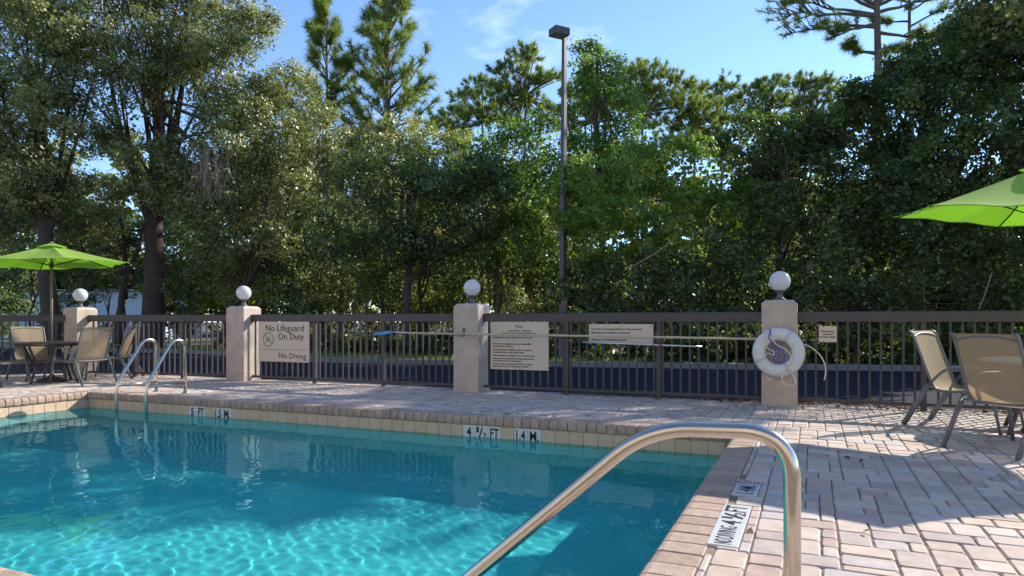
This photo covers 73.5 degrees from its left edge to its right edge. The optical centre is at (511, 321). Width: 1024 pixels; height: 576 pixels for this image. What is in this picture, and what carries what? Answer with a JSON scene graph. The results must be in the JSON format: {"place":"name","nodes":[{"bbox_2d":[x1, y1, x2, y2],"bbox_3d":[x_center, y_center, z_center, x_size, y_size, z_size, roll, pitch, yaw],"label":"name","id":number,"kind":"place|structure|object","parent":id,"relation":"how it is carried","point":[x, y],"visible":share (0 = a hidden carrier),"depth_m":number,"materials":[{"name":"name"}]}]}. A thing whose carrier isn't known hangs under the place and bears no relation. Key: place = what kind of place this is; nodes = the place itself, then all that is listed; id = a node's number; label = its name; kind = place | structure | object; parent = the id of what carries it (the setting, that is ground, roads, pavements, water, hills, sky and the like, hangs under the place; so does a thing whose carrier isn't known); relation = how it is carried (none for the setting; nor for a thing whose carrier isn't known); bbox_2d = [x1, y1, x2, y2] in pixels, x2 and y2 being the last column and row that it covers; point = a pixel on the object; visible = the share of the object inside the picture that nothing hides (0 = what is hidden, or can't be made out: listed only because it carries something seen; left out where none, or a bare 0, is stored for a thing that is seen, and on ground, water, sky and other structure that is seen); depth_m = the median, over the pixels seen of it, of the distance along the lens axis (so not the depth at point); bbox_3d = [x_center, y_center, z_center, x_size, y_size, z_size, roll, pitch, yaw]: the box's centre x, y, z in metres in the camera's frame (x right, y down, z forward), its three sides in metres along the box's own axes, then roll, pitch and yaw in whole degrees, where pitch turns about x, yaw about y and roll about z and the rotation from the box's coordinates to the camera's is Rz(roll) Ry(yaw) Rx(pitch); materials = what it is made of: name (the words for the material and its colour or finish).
{"place":"outdoors","nodes":[
{"label":"outdoors","id":0,"kind":"place"},
{"bbox_2d":[0,289,199,338],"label":"building","id":1,"kind":"structure","parent":0,"point":[133,307],"depth_m":46.22,"materials":[{"name":"paint"}]},
{"bbox_2d":[0,322,896,364],"bbox_3d":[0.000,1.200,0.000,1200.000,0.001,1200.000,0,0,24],"label":"ground","id":2,"kind":"structure","parent":0,"point":[5,341],"depth_m":47.17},
{"bbox_2d":[0,268,39,340],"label":"shrub","id":3,"kind":"object","parent":2,"relation":"on","point":[13,299],"visible":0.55,"depth_m":32.71,"materials":[{"name":"green plant"}]},
{"bbox_2d":[0,315,65,374],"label":"metal fence","id":4,"kind":"object","parent":2,"relation":"on","point":[26,318],"visible":0.7,"depth_m":13.46,"materials":[{"name":"brown metal"}]},
{"bbox_2d":[0,224,87,326],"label":"tree","id":5,"kind":"object","parent":2,"relation":"on","point":[7,273],"visible":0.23,"depth_m":30.01,"materials":[{"name":"green plant"}]},
{"bbox_2d":[35,279,111,337],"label":"shrub","id":6,"kind":"object","parent":2,"relation":"on","point":[92,298],"visible":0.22,"depth_m":30.98,"materials":[{"name":"green plant"}]},
{"bbox_2d":[0,0,166,352],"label":"oak tree","id":7,"kind":"object","parent":2,"relation":"on","point":[41,200],"visible":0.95,"depth_m":24.27,"materials":[{"name":"green plant"}]},
{"bbox_2d":[53,216,128,306],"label":"sapling","id":8,"kind":"object","parent":2,"relation":"on","point":[94,247],"visible":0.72,"depth_m":27.07,"materials":[{"name":"plant"}]},
{"bbox_2d":[60,222,144,314],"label":"tree","id":9,"kind":"object","parent":2,"relation":"on","point":[102,283],"visible":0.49,"depth_m":29.32,"materials":[{"name":"green plant"}]},
{"bbox_2d":[35,200,197,347],"bbox_3d":[-17.993,-1.975,30.520,7.784,6.512,4.812,0,0,14],"label":"oak tree","id":10,"kind":"object","parent":2,"relation":"on","point":[123,296],"visible":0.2,"depth_m":29.29,"materials":[{"name":"green plant"}]},
{"bbox_2d":[87,315,225,377],"bbox_3d":[-6.892,0.544,13.373,3.448,1.332,0.090,0,0,16],"label":"metal fence","id":11,"kind":"object","parent":2,"relation":"on","point":[136,319],"visible":0.81,"depth_m":13.29,"materials":[{"name":"brown metal"}]},
{"bbox_2d":[113,227,201,298],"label":"tree","id":12,"kind":"object","parent":2,"relation":"on","point":[139,272],"visible":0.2,"depth_m":32.05,"materials":[{"name":"green plant"}]},
{"bbox_2d":[7,0,329,348],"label":"oak tree","id":13,"kind":"object","parent":2,"relation":"on","point":[165,67],"visible":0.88,"depth_m":25.21,"materials":[{"name":"green plant"}]},
{"bbox_2d":[184,141,239,215],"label":"dead vines","id":14,"kind":"object","parent":13,"relation":"hanging from","point":[205,174],"visible":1,"depth_m":22.75,"materials":[{"name":"plant"}]},
{"bbox_2d":[129,274,207,345],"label":"shrub","id":15,"kind":"object","parent":2,"relation":"on","point":[171,308],"visible":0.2,"depth_m":32.38,"materials":[{"name":"green plant"}]},
{"bbox_2d":[130,223,230,346],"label":"tree","id":16,"kind":"object","parent":2,"relation":"on","point":[174,289],"visible":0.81,"depth_m":27.85,"materials":[{"name":"green plant"}]},
{"bbox_2d":[179,222,257,345],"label":"tree","id":17,"kind":"object","parent":2,"relation":"on","point":[221,238],"visible":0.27,"depth_m":29.71,"materials":[{"name":"green plant"}]},
{"bbox_2d":[186,267,273,339],"bbox_3d":[-12.812,-0.749,30.743,4.381,3.924,3.593,0,0,24],"label":"shrub","id":18,"kind":"object","parent":2,"relation":"on","point":[211,304],"visible":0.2,"depth_m":29.94,"materials":[{"name":"green plant"}]},
{"bbox_2d":[195,240,282,311],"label":"tree","id":19,"kind":"object","parent":2,"relation":"on","point":[238,283],"visible":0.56,"depth_m":26.23,"materials":[{"name":"green plant"}]},
{"bbox_2d":[185,82,349,349],"bbox_3d":[-9.070,-3.788,25.358,6.730,10.179,4.598,0,0,24],"label":"oak tree","id":20,"kind":"object","parent":2,"relation":"on","point":[276,232],"visible":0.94,"depth_m":24.90,"materials":[{"name":"green plant"}]},
{"bbox_2d":[256,195,328,313],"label":"sapling","id":21,"kind":"object","parent":2,"relation":"on","point":[270,272],"visible":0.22,"depth_m":26.96,"materials":[{"name":"green plant"}]},
{"bbox_2d":[257,255,328,322],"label":"tree","id":22,"kind":"object","parent":2,"relation":"on","point":[290,307],"visible":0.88,"depth_m":25.54,"materials":[{"name":"green plant"}]},
{"bbox_2d":[286,184,360,350],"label":"sapling","id":23,"kind":"object","parent":2,"relation":"on","point":[334,202],"visible":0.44,"depth_m":26.78,"materials":[{"name":"green plant"}]},
{"bbox_2d":[280,0,369,298],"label":"pine tree","id":24,"kind":"object","parent":2,"relation":"on","point":[320,23],"visible":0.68,"depth_m":33.42,"materials":[{"name":"green plant"}]},
{"bbox_2d":[284,264,368,337],"bbox_3d":[-8.945,-0.749,31.741,4.418,3.923,3.474,0,0,41],"label":"shrub","id":25,"kind":"object","parent":2,"relation":"on","point":[324,292],"visible":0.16,"depth_m":31.48,"materials":[{"name":"green plant"}]},
{"bbox_2d":[295,238,376,330],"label":"tree","id":26,"kind":"object","parent":2,"relation":"on","point":[338,288],"visible":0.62,"depth_m":26.27,"materials":[{"name":"green plant"}]},
{"bbox_2d":[327,276,400,340],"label":"shrub","id":27,"kind":"object","parent":2,"relation":"on","point":[371,310],"visible":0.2,"depth_m":32.03,"materials":[{"name":"green plant"}]},
{"bbox_2d":[337,243,412,352],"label":"sapling","id":28,"kind":"object","parent":2,"relation":"on","point":[387,293],"visible":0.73,"depth_m":23.99,"materials":[{"name":"green plant"}]},
{"bbox_2d":[269,57,491,333],"bbox_3d":[-5.810,-4.864,30.115,9.858,12.129,4.588,0,0,-33],"label":"broadleaf tree","id":29,"kind":"object","parent":2,"relation":"on","point":[376,135],"visible":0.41,"depth_m":29.20,"materials":[{"name":"green plant"}]},
{"bbox_2d":[319,0,444,337],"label":"pine tree","id":30,"kind":"object","parent":2,"relation":"on","point":[381,85],"visible":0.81,"depth_m":32.27,"materials":[{"name":"green plant"}]},
{"bbox_2d":[350,158,415,352],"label":"sapling","id":31,"kind":"object","parent":2,"relation":"on","point":[381,300],"visible":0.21,"depth_m":25.98,"materials":[{"name":"plant"}]},
{"bbox_2d":[345,253,436,350],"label":"tree","id":32,"kind":"object","parent":2,"relation":"on","point":[392,280],"visible":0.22,"depth_m":28.09,"materials":[{"name":"green plant"}]},
{"bbox_2d":[290,128,528,356],"bbox_3d":[-3.274,-2.391,22.264,8.013,7.209,5.086,0,0,24],"label":"vine hung tree","id":33,"kind":"object","parent":2,"relation":"on","point":[420,175],"visible":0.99,"depth_m":21.68,"materials":[{"name":"green plant"}]},
{"bbox_2d":[376,288,447,336],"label":"shrub","id":34,"kind":"object","parent":2,"relation":"on","point":[415,307],"visible":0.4,"depth_m":30.46,"materials":[{"name":"green plant"}]},
{"bbox_2d":[395,198,461,353],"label":"sapling","id":35,"kind":"object","parent":2,"relation":"on","point":[420,294],"visible":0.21,"depth_m":24.93,"materials":[{"name":"plant"}]},
{"bbox_2d":[424,100,474,332],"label":"pine tree","id":36,"kind":"object","parent":2,"relation":"on","point":[443,116],"visible":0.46,"depth_m":51.11,"materials":[{"name":"green plant"}]},
{"bbox_2d":[412,258,491,329],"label":"shrub","id":37,"kind":"object","parent":2,"relation":"on","point":[440,301],"visible":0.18,"depth_m":31.17,"materials":[{"name":"green plant"}]},
{"bbox_2d":[422,231,491,330],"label":"tree","id":38,"kind":"object","parent":2,"relation":"on","point":[452,290],"visible":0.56,"depth_m":25.36,"materials":[{"name":"green plant"}]},
{"bbox_2d":[444,71,508,303],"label":"pine tree","id":39,"kind":"object","parent":2,"relation":"on","point":[477,110],"visible":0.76,"depth_m":49.47,"materials":[{"name":"green plant"}]},
{"bbox_2d":[0,344,960,371],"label":"road kerb","id":40,"kind":"structure","parent":2,"relation":"on","point":[843,367],"depth_m":16.97,"materials":[{"name":"concrete"}]},
{"bbox_2d":[463,220,529,307],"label":"sapling","id":41,"kind":"object","parent":2,"relation":"on","point":[493,272],"visible":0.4,"depth_m":23.79,"materials":[{"name":"green plant"}]},
{"bbox_2d":[0,127,1020,314],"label":"woods","id":42,"kind":"object","parent":2,"relation":"on","point":[61,283],"visible":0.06,"depth_m":62.17,"materials":[{"name":"plant"}]},
{"bbox_2d":[110,341,917,364],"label":"grass bank","id":43,"kind":"structure","parent":2,"relation":"on","point":[399,357],"depth_m":20.39,"materials":[{"name":"green plant"}]},
{"bbox_2d":[439,98,591,312],"bbox_3d":[0.185,-3.202,23.891,6.790,8.828,4.311,0,0,50],"label":"broadleaf tree","id":44,"kind":"object","parent":2,"relation":"on","point":[529,254],"visible":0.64,"depth_m":22.89,"materials":[{"name":"green plant"}]},
{"bbox_2d":[478,245,558,326],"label":"tree","id":45,"kind":"object","parent":2,"relation":"on","point":[515,296],"visible":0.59,"depth_m":23.27,"materials":[{"name":"green plant"}]},
{"bbox_2d":[473,38,570,218],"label":"pine tree","id":46,"kind":"object","parent":2,"relation":"on","point":[504,88],"visible":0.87,"depth_m":43.07,"materials":[{"name":"green plant"}]},
{"bbox_2d":[492,234,581,304],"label":"tree","id":47,"kind":"object","parent":2,"relation":"on","point":[540,293],"visible":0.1,"depth_m":26.05,"materials":[{"name":"green plant"}]},
{"bbox_2d":[549,25,569,360],"bbox_3d":[1.316,-3.475,19.040,0.592,9.311,0.552,0,0,0],"label":"street lamp","id":48,"kind":"object","parent":2,"relation":"on","point":[562,33],"visible":0.68,"depth_m":19.05,"materials":[{"name":"grey metal"}]},
{"bbox_2d":[546,75,613,286],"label":"pine tree","id":49,"kind":"object","parent":2,"relation":"on","point":[573,122],"visible":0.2,"depth_m":52.29,"materials":[{"name":"green plant"}]},
{"bbox_2d":[545,207,621,326],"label":"sapling","id":50,"kind":"object","parent":2,"relation":"on","point":[575,280],"visible":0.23,"depth_m":22.94,"materials":[{"name":"green plant"}]},
{"bbox_2d":[548,34,658,347],"bbox_3d":[3.396,-4.200,23.038,4.022,10.809,3.153,0,0,-27],"label":"vine hung tree","id":51,"kind":"object","parent":2,"relation":"on","point":[592,86],"visible":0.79,"depth_m":22.76,"materials":[{"name":"green plant"}]},
{"bbox_2d":[526,244,681,347],"bbox_3d":[3.638,-0.867,25.248,6.414,4.152,3.777,0,0,24],"label":"shrub","id":52,"kind":"object","parent":2,"relation":"on","point":[551,330],"visible":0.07,"depth_m":24.85,"materials":[{"name":"green plant"}]},
{"bbox_2d":[213,325,1022,364],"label":"undergrowth","id":53,"kind":"object","parent":2,"relation":"on","point":[875,356],"visible":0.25,"depth_m":18.17,"materials":[{"name":"green plant"}]},
{"bbox_2d":[599,55,707,283],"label":"pine tree","id":54,"kind":"object","parent":2,"relation":"on","point":[645,74],"visible":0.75,"depth_m":45.28,"materials":[{"name":"green plant"}]},
{"bbox_2d":[540,124,773,353],"bbox_3d":[4.113,-2.224,19.560,6.402,6.880,4.921,0,0,24],"label":"tree","id":55,"kind":"object","parent":2,"relation":"on","point":[687,191],"visible":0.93,"depth_m":19.12,"materials":[{"name":"green plant"}]},
{"bbox_2d":[527,220,791,356],"bbox_3d":[3.874,-0.719,17.911,6.936,3.853,2.962,0,0,4],"label":"shrub","id":56,"kind":"object","parent":2,"relation":"on","point":[669,288],"visible":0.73,"depth_m":17.85,"materials":[{"name":"green plant"}]},
{"bbox_2d":[612,205,755,349],"bbox_3d":[6.375,-1.500,23.804,6.538,5.527,3.904,0,0,24],"label":"shrub","id":57,"kind":"object","parent":2,"relation":"on","point":[708,272],"visible":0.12,"depth_m":23.34,"materials":[{"name":"green plant"}]},
{"bbox_2d":[654,74,744,288],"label":"pine tree","id":58,"kind":"object","parent":2,"relation":"on","point":[696,119],"visible":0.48,"depth_m":46.00,"materials":[{"name":"green plant"}]},
{"bbox_2d":[700,66,746,286],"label":"pine tree","id":59,"kind":"object","parent":2,"relation":"on","point":[724,85],"visible":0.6,"depth_m":55.75,"materials":[{"name":"green plant"}]},
{"bbox_2d":[728,71,797,286],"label":"pine tree","id":60,"kind":"object","parent":2,"relation":"on","point":[762,91],"visible":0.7,"depth_m":53.34,"materials":[{"name":"green plant"}]},
{"bbox_2d":[684,213,871,345],"bbox_3d":[9.231,-1.338,23.012,7.182,5.338,4.119,0,0,24],"label":"shrub","id":61,"kind":"object","parent":2,"relation":"on","point":[732,275],"visible":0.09,"depth_m":22.69,"materials":[{"name":"green plant"}]},
{"bbox_2d":[761,300,797,406],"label":"stucco pillar","id":62,"kind":"structure","parent":2,"relation":"on","point":[775,391],"depth_m":8.88,"materials":[{"name":"paint"}]},
{"bbox_2d":[769,271,790,299],"bbox_3d":[3.547,-0.468,9.075,0.270,0.387,0.270,0,0,24],"label":"globe lamp","id":63,"kind":"object","parent":62,"relation":"on","point":[779,282],"visible":0.99,"depth_m":8.99,"materials":[{"name":"glass"}]},
{"bbox_2d":[752,328,825,385],"bbox_3d":[3.523,0.454,8.734,0.877,0.738,0.161,0,0,24],"label":"life ring","id":64,"kind":"object","parent":62,"relation":"hanging from","point":[792,365],"visible":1,"depth_m":8.73,"materials":[{"name":"grey"}]},
{"bbox_2d":[704,102,898,298],"bbox_3d":[7.989,-2.662,19.329,4.545,7.773,6.037,0,0,0],"label":"vine hung tree","id":65,"kind":"object","parent":2,"relation":"on","point":[769,154],"visible":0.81,"depth_m":18.59,"materials":[{"name":"green plant"}]},
{"bbox_2d":[779,68,845,273],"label":"pine tree","id":66,"kind":"object","parent":2,"relation":"on","point":[812,84],"visible":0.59,"depth_m":49.69,"materials":[{"name":"green plant"}]},
{"bbox_2d":[752,0,942,295],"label":"pine tree","id":67,"kind":"object","parent":2,"relation":"on","point":[849,44],"visible":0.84,"depth_m":27.00,"materials":[{"name":"green plant"}]},
{"bbox_2d":[753,210,957,352],"bbox_3d":[11.067,-1.348,22.352,6.010,5.335,3.871,0,0,24],"label":"shrub","id":68,"kind":"object","parent":2,"relation":"on","point":[856,273],"visible":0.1,"depth_m":21.52,"materials":[{"name":"green plant"}]},
{"bbox_2d":[762,219,1023,363],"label":"shrub","id":69,"kind":"object","parent":2,"relation":"on","point":[1012,298],"visible":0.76,"depth_m":16.49,"materials":[{"name":"green plant"}]},
{"bbox_2d":[781,0,1023,330],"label":"vine hung tree","id":70,"kind":"object","parent":2,"relation":"on","point":[918,82],"visible":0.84,"depth_m":17.91,"materials":[{"name":"green plant"}]},
{"bbox_2d":[798,311,1023,411],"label":"metal fence","id":71,"kind":"object","parent":2,"relation":"on","point":[923,318],"visible":0.81,"depth_m":8.51,"materials":[{"name":"brown metal"}]},
{"bbox_2d":[866,0,978,135],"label":"pine tree","id":72,"kind":"object","parent":2,"relation":"on","point":[886,20],"visible":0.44,"depth_m":30.14,"materials":[{"name":"green plant"}]},
{"bbox_2d":[873,201,1021,340],"bbox_3d":[13.814,-1.308,22.055,6.632,5.424,3.630,0,0,3],"label":"shrub","id":73,"kind":"object","parent":2,"relation":"on","point":[956,269],"visible":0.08,"depth_m":21.25,"materials":[{"name":"green plant"}]},
{"bbox_2d":[931,0,1023,59],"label":"broadleaf tree","id":74,"kind":"object","parent":2,"relation":"on","point":[1013,17],"visible":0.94,"depth_m":18.45,"materials":[{"name":"plant"}]},
{"bbox_2d":[959,0,1023,293],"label":"broadleaf tree","id":75,"kind":"object","parent":2,"relation":"on","point":[994,14],"visible":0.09,"depth_m":19.09,"materials":[{"name":"plant"}]},
{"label":"pool shell","id":76,"kind":"structure","parent":2,"relation":"in","visible":0},
{"bbox_2d":[0,407,720,575],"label":"pool water","id":77,"kind":"structure","parent":76,"relation":"in","point":[88,491],"depth_m":5.18,"materials":[{"name":"liquid"}]},
{"bbox_2d":[0,398,729,454],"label":"waterline tiles","id":78,"kind":"object","parent":76,"relation":"attached to","point":[670,445],"visible":0.54,"depth_m":8.46,"materials":[{"name":"tile"}]},
{"bbox_2d":[0,390,756,575],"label":"pool coping","id":79,"kind":"object","parent":76,"relation":"on","point":[681,549],"visible":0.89,"depth_m":7.38,"materials":[{"name":"brick"}]},
{"bbox_2d":[0,370,1023,575],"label":"pool deck","id":80,"kind":"structure","parent":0,"point":[959,511],"depth_m":5.14,"materials":[{"name":"concrete"}]},
{"bbox_2d":[5,326,66,381],"bbox_3d":[-8.927,0.603,12.852,0.928,1.021,0.672,0,0,33],"label":"patio chair","id":81,"kind":"object","parent":80,"relation":"on","point":[27,334],"visible":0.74,"depth_m":12.96,"materials":[{"name":"fabric"}]},
{"bbox_2d":[11,341,78,383],"bbox_3d":[-8.350,0.744,12.430,1.200,0.729,1.200,0,0,4],"label":"patio table","id":82,"kind":"object","parent":80,"relation":"on","point":[71,344],"visible":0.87,"depth_m":12.15,"materials":[{"name":"brown metal"}]},
{"bbox_2d":[0,241,128,382],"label":"patio umbrella","id":83,"kind":"object","parent":80,"relation":"on","point":[51,256],"visible":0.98,"depth_m":12.43,"materials":[{"name":"fabric"}]},
{"bbox_2d":[63,307,97,375],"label":"stucco pillar","id":84,"kind":"structure","parent":80,"relation":"on","point":[76,321],"depth_m":13.74,"materials":[{"name":"paint"}]},
{"bbox_2d":[49,326,117,385],"bbox_3d":[-7.579,0.603,12.143,0.928,1.021,0.672,0,0,25],"label":"patio chair","id":85,"kind":"object","parent":80,"relation":"on","point":[93,344],"visible":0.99,"depth_m":12.02,"materials":[{"name":"fabric"}]},
{"bbox_2d":[81,326,144,378],"bbox_3d":[-7.727,0.603,13.300,0.928,1.021,0.672,0,0,-10],"label":"patio chair","id":86,"kind":"object","parent":80,"relation":"on","point":[125,349],"visible":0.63,"depth_m":13.24,"materials":[{"name":"fabric"}]},
{"bbox_2d":[115,338,188,414],"bbox_3d":[-5.403,1.182,10.281,0.730,1.835,0.764,0,0,24],"label":"pool ladder","id":87,"kind":"object","parent":80,"relation":"attached to","point":[155,371],"visible":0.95,"depth_m":10.26,"materials":[{"name":"metal"}]},
{"bbox_2d":[226,306,260,380],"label":"stucco pillar","id":88,"kind":"structure","parent":80,"relation":"on","point":[239,345],"depth_m":12.65,"materials":[{"name":"paint"}]},
{"bbox_2d":[251,313,453,385],"bbox_3d":[-2.831,0.544,11.874,4.356,1.332,0.090,0,0,24],"label":"metal fence","id":89,"kind":"object","parent":80,"relation":"on","point":[315,319],"visible":0.93,"depth_m":11.72,"materials":[{"name":"brown metal"}]},
{"bbox_2d":[258,322,308,362],"bbox_3d":[-4.128,0.375,12.377,1.170,0.726,0.010,0,0,24],"label":"safety sign","id":90,"kind":"object","parent":89,"relation":"attached to","point":[283,341],"visible":1,"depth_m":12.37,"materials":[{"name":"beige"}]},
{"bbox_2d":[454,303,489,391],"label":"stucco pillar","id":91,"kind":"structure","parent":80,"relation":"on","point":[470,363],"depth_m":10.72,"materials":[{"name":"paint"}]},
{"bbox_2d":[195,383,1023,533],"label":"fallen leaves","id":92,"kind":"object","parent":80,"relation":"on","point":[749,530],"visible":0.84,"depth_m":8.85,"materials":[{"name":"plant"}]},
{"bbox_2d":[483,312,760,398],"bbox_3d":[1.454,0.544,9.993,4.136,1.332,0.090,0,0,24],"label":"metal fence","id":93,"kind":"object","parent":80,"relation":"on","point":[568,319],"visible":0.94,"depth_m":9.83,"materials":[{"name":"brown metal"}]},
{"bbox_2d":[491,322,548,370],"bbox_3d":[0.109,0.380,10.517,0.965,0.736,0.010,0,0,24],"label":"rules sign","id":94,"kind":"object","parent":93,"relation":"attached to","point":[520,352],"visible":0.98,"depth_m":10.51,"materials":[{"name":"beige"}]},
{"bbox_2d":[589,324,652,343],"bbox_3d":[1.565,0.186,9.877,0.945,0.284,0.010,0,0,24],"label":"rules sign","id":95,"kind":"object","parent":93,"relation":"attached to","point":[625,329],"visible":0.73,"depth_m":9.87,"materials":[{"name":"beige"}]},
{"bbox_2d":[461,421,800,575],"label":"stair handrail","id":96,"kind":"object","parent":80,"relation":"on","point":[779,445],"visible":1,"depth_m":2.10,"materials":[{"name":"metal"}]},
{"bbox_2d":[706,504,751,548],"bbox_3d":[1.188,1.104,3.720,0.151,0.016,0.798,0,0,24],"label":"depth marker","id":97,"kind":"object","parent":80,"relation":"on","point":[729,527],"visible":1,"depth_m":3.64,"materials":[{"name":"white tile"}]},
{"bbox_2d":[731,479,761,496],"bbox_3d":[1.554,1.104,4.530,0.154,0.016,0.425,0,0,24],"label":"depth marker","id":98,"kind":"object","parent":80,"relation":"on","point":[747,488],"visible":0.99,"depth_m":4.49,"materials":[{"name":"white tile"}]},
{"bbox_2d":[893,168,1023,432],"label":"patio umbrella","id":99,"kind":"object","parent":80,"relation":"on","point":[999,204],"visible":1,"depth_m":7.42,"materials":[{"name":"green fabric"}]},
{"bbox_2d":[901,329,1023,435],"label":"patio chair","id":100,"kind":"object","parent":80,"relation":"on","point":[938,369],"visible":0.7,"depth_m":7.30,"materials":[{"name":"fabric"}]},
{"bbox_2d":[940,332,1023,460],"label":"patio chair","id":101,"kind":"object","parent":80,"relation":"on","point":[992,368],"visible":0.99,"depth_m":5.78,"materials":[{"name":"fabric"}]},
{"bbox_2d":[0,348,1023,411],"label":"road","id":102,"kind":"structure","parent":0,"point":[875,386],"depth_m":13.84,"materials":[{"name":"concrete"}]},
{"bbox_2d":[0,0,1023,321],"label":"sky","id":103,"kind":"structure","parent":0,"point":[700,37],"materials":[{"name":"blue"}]},
{"bbox_3d":[-0.781,0.180,10.661,0.040,0.140,0.137,0,0,24],"label":"pole hook","id":104,"kind":"object","parent":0,"visible":0},
{"bbox_2d":[373,331,756,339],"bbox_3d":[0.453,0.203,10.089,6.001,0.089,0.072,0,0,24],"label":"rescue pole","id":105,"kind":"object","parent":104,"relation":"hanging from","point":[607,336],"visible":1,"depth_m":9.88,"materials":[{"name":"silver metal"}]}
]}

